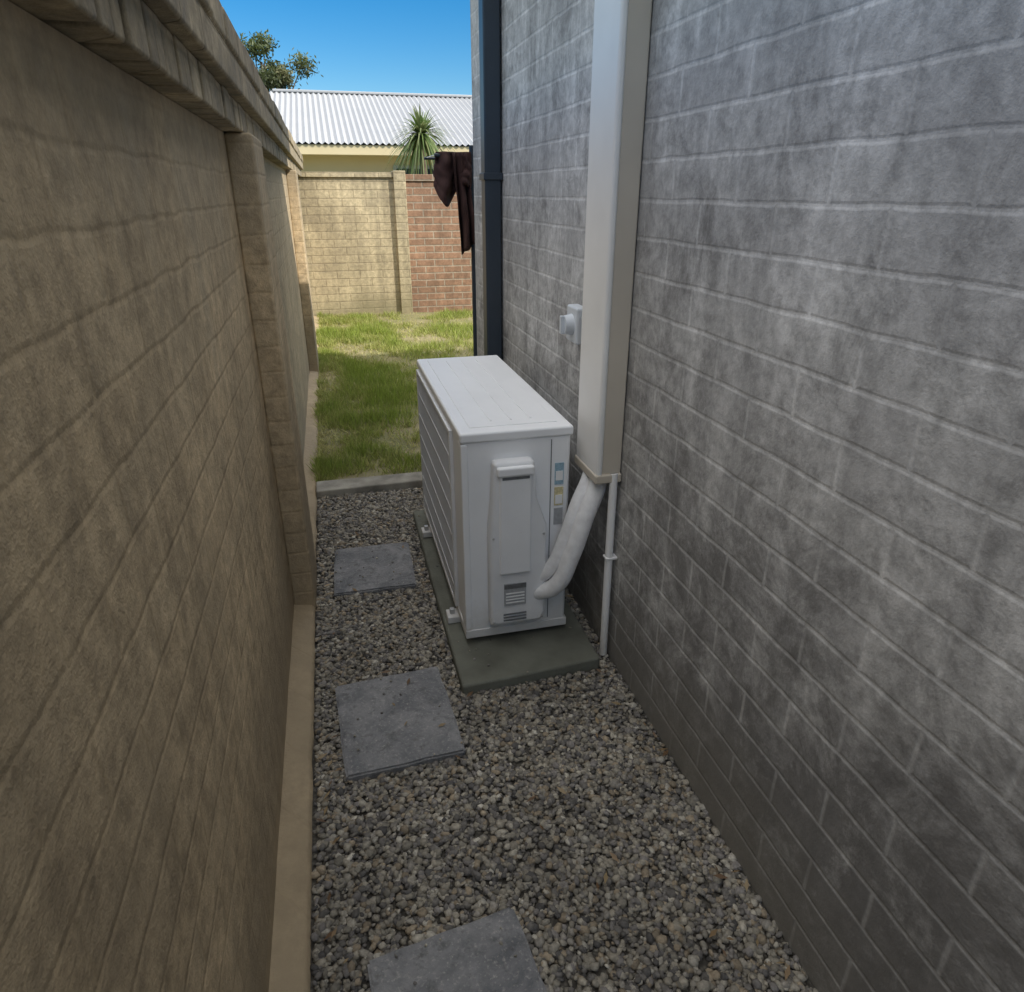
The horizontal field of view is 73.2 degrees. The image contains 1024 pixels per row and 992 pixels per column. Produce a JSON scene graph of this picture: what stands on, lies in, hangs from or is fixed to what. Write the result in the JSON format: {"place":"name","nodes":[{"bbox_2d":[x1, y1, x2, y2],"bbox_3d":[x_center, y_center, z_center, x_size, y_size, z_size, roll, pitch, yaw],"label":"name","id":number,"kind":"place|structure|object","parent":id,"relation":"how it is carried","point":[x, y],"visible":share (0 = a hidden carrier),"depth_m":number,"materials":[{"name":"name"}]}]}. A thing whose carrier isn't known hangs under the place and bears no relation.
{"place":"outdoors","nodes":[
{"label":"outdoors","id":0,"kind":"place"},
{"bbox_2d":[219,0,471,94],"label":"sky","id":1,"kind":"structure","parent":0,"point":[396,46],"materials":[{"name":"blue"}]},
{"bbox_2d":[301,155,433,171],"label":"walls","id":2,"kind":"structure","parent":0,"point":[341,163],"depth_m":14.12,"materials":[{"name":"beige paint"}]},
{"bbox_2d":[269,91,472,146],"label":"metal roof","id":3,"kind":"structure","parent":2,"relation":"on","point":[336,119],"depth_m":15.32,"materials":[{"name":"grey metal"}]},
{"bbox_2d":[272,89,471,97],"bbox_3d":[1.698,-10.518,18.322,15.400,0.060,0.200,-6,24,-13],"label":"ridge cap","id":4,"kind":"object","parent":3,"relation":"on","point":[370,93],"visible":0.45,"depth_m":17.05,"materials":[{"name":"grey metal"}]},
{"bbox_2d":[296,144,468,155],"bbox_3d":[2.027,-7.324,14.748,17.000,0.180,0.100,-6,24,-13],"label":"fascia gutter","id":5,"kind":"object","parent":3,"relation":"attached to","point":[330,149],"depth_m":13.53,"materials":[{"name":"beige metal"}]},
{"bbox_2d":[393,165,431,169],"bbox_3d":[-1.642,-6.439,14.722,1.700,1.100,0.040,-6,24,-13],"label":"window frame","id":6,"kind":"object","parent":2,"relation":"attached to","point":[408,167],"visible":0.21,"depth_m":14.36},
{"bbox_2d":[396,169,432,173],"bbox_3d":[-1.636,-6.429,14.700,1.580,0.980,0.030,-6,24,-13],"label":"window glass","id":7,"kind":"object","parent":6,"relation":"in","point":[406,172],"visible":0.14,"depth_m":14.41,"materials":[{"name":"black glass"}]},
{"bbox_2d":[306,307,473,481],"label":"lawn","id":8,"kind":"structure","parent":0,"point":[418,318],"depth_m":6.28,"materials":[{"name":"plant"}]},
{"bbox_2d":[424,145,476,355],"bbox_3d":[0.138,-1.640,5.229,1.460,1.780,0.528,-6,24,-13],"label":"clothesline","id":9,"kind":"object","parent":8,"relation":"on","point":[473,277],"visible":0.27,"depth_m":4.88,"materials":[{"name":"grey metal"}]},
{"bbox_2d":[433,151,474,254],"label":"hanging clothes","id":10,"kind":"object","parent":9,"relation":"hanging from","point":[452,173],"visible":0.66,"depth_m":4.58,"materials":[{"name":"fabric"}]},
{"bbox_2d":[310,487,817,991],"bbox_3d":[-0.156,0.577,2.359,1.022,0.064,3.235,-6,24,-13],"label":"gravel","id":11,"kind":"structure","parent":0,"point":[418,611],"depth_m":1.76,"materials":[{"name":"grey gravel"}]},
{"bbox_2d":[334,542,416,596],"bbox_3d":[-0.596,0.323,2.982,0.334,0.052,0.395,-6,25,-12],"label":"stepping stone","id":12,"kind":"object","parent":11,"relation":"on","point":[378,574],"visible":0.9,"depth_m":2.94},
{"bbox_2d":[335,666,464,783],"bbox_3d":[-0.355,0.698,2.132,0.344,0.052,0.414,-8,25,-15],"label":"stepping stone","id":13,"kind":"object","parent":11,"relation":"on","point":[386,740],"visible":0.9,"depth_m":2.09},
{"bbox_2d":[367,907,546,991],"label":"stepping stone","id":14,"kind":"object","parent":11,"relation":"on","point":[474,956],"visible":0.99,"depth_m":1.44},
{"bbox_2d":[413,510,598,693],"bbox_3d":[-0.091,0.352,2.901,0.494,0.075,1.384,-6,24,-13],"label":"concrete pad","id":15,"kind":"object","parent":11,"relation":"on","point":[512,658],"visible":0.44,"depth_m":2.40,"materials":[{"name":"grey concrete"}]},
{"bbox_2d":[416,355,572,638],"bbox_3d":[-0.113,-0.050,2.744,0.432,0.784,1.129,-6,24,-13],"label":"air conditioner unit","id":16,"kind":"object","parent":15,"relation":"on","point":[496,431],"visible":1,"depth_m":2.31,"materials":[{"name":"white plastic"}]},
{"bbox_2d":[534,472,606,598],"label":"refrigerant pipes","id":17,"kind":"object","parent":16,"relation":"attached to","point":[562,561],"visible":0.84,"depth_m":2.25,"materials":[{"name":"white plastic"}]},
{"bbox_2d":[317,488,789,980],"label":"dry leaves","id":18,"kind":"object","parent":11,"relation":"on","point":[605,876],"visible":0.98,"depth_m":1.79,"materials":[{"name":"brown plant"}]},
{"label":"ground","id":19,"kind":"structure","parent":0,"visible":0},
{"bbox_2d":[0,0,318,991],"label":"brick fence","id":20,"kind":"object","parent":19,"relation":"on","point":[158,446],"visible":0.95,"depth_m":0.91,"materials":[{"name":"beige brick"}]},
{"bbox_2d":[240,29,322,91],"bbox_3d":[-8.029,-11.874,23.011,3.448,6.277,3.568,9,25,20],"label":"gum tree","id":21,"kind":"object","parent":19,"relation":"on","point":[277,76],"visible":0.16,"depth_m":21.94,"materials":[{"name":"green plant"}]},
{"bbox_2d":[298,170,412,316],"bbox_3d":[-2.068,-3.175,8.822,1.480,1.790,0.250,-6,24,-13],"label":"cream block fence","id":22,"kind":"object","parent":19,"relation":"on","point":[356,231],"visible":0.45,"depth_m":8.74,"materials":[{"name":"beige brick"}]},
{"bbox_2d":[316,471,422,498],"bbox_3d":[-0.577,-0.068,3.864,1.003,0.085,0.150,-6,25,-14],"label":"concrete edging","id":23,"kind":"object","parent":19,"relation":"on","point":[353,486],"visible":0.41,"depth_m":3.77,"materials":[{"name":"grey concrete"}]},
{"bbox_2d":[383,104,454,173],"bbox_3d":[-1.248,-4.082,9.824,1.209,2.646,1.163,-6,24,-13],"label":"palm plant","id":24,"kind":"object","parent":19,"relation":"on","point":[419,143],"visible":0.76,"depth_m":9.35,"materials":[{"name":"green plant"}]},
{"bbox_2d":[405,174,471,311],"bbox_3d":[2.511,-3.629,9.900,7.968,1.750,0.170,-6,24,-13],"label":"red brick fence","id":25,"kind":"object","parent":19,"relation":"on","point":[441,270],"visible":0.18,"depth_m":9.05,"materials":[{"name":"red brick"}]},
{"bbox_2d":[470,0,1023,991],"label":"brick walls","id":26,"kind":"structure","parent":19,"relation":"on","point":[816,630],"depth_m":1.24,"materials":[{"name":"grey brick"}]},
{"bbox_2d":[478,0,502,358],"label":"downpipe","id":27,"kind":"object","parent":26,"relation":"attached to","point":[490,176],"visible":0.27,"depth_m":3.16,"materials":[{"name":"black metal"}]},
{"bbox_2d":[559,304,581,344],"bbox_3d":[0.219,-0.552,2.268,0.083,0.120,0.251,-6,24,-13],"label":"isolator switch","id":28,"kind":"object","parent":26,"relation":"attached to","point":[570,326],"visible":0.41,"depth_m":2.30,"materials":[{"name":"white plastic"}]},
{"bbox_2d":[599,473,617,655],"bbox_3d":[0.322,0.240,2.281,0.040,0.680,0.032,-6,24,-13],"label":"condensate pipe","id":29,"kind":"object","parent":26,"relation":"attached to","point":[609,556],"visible":0.99,"depth_m":2.26,"materials":[{"name":"white plastic"}]},
{"bbox_2d":[575,0,651,483],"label":"air conditioner duct cover","id":30,"kind":"object","parent":26,"relation":"attached to","point":[621,38],"visible":1,"depth_m":1.88,"materials":[{"name":"white plastic"}]}
]}

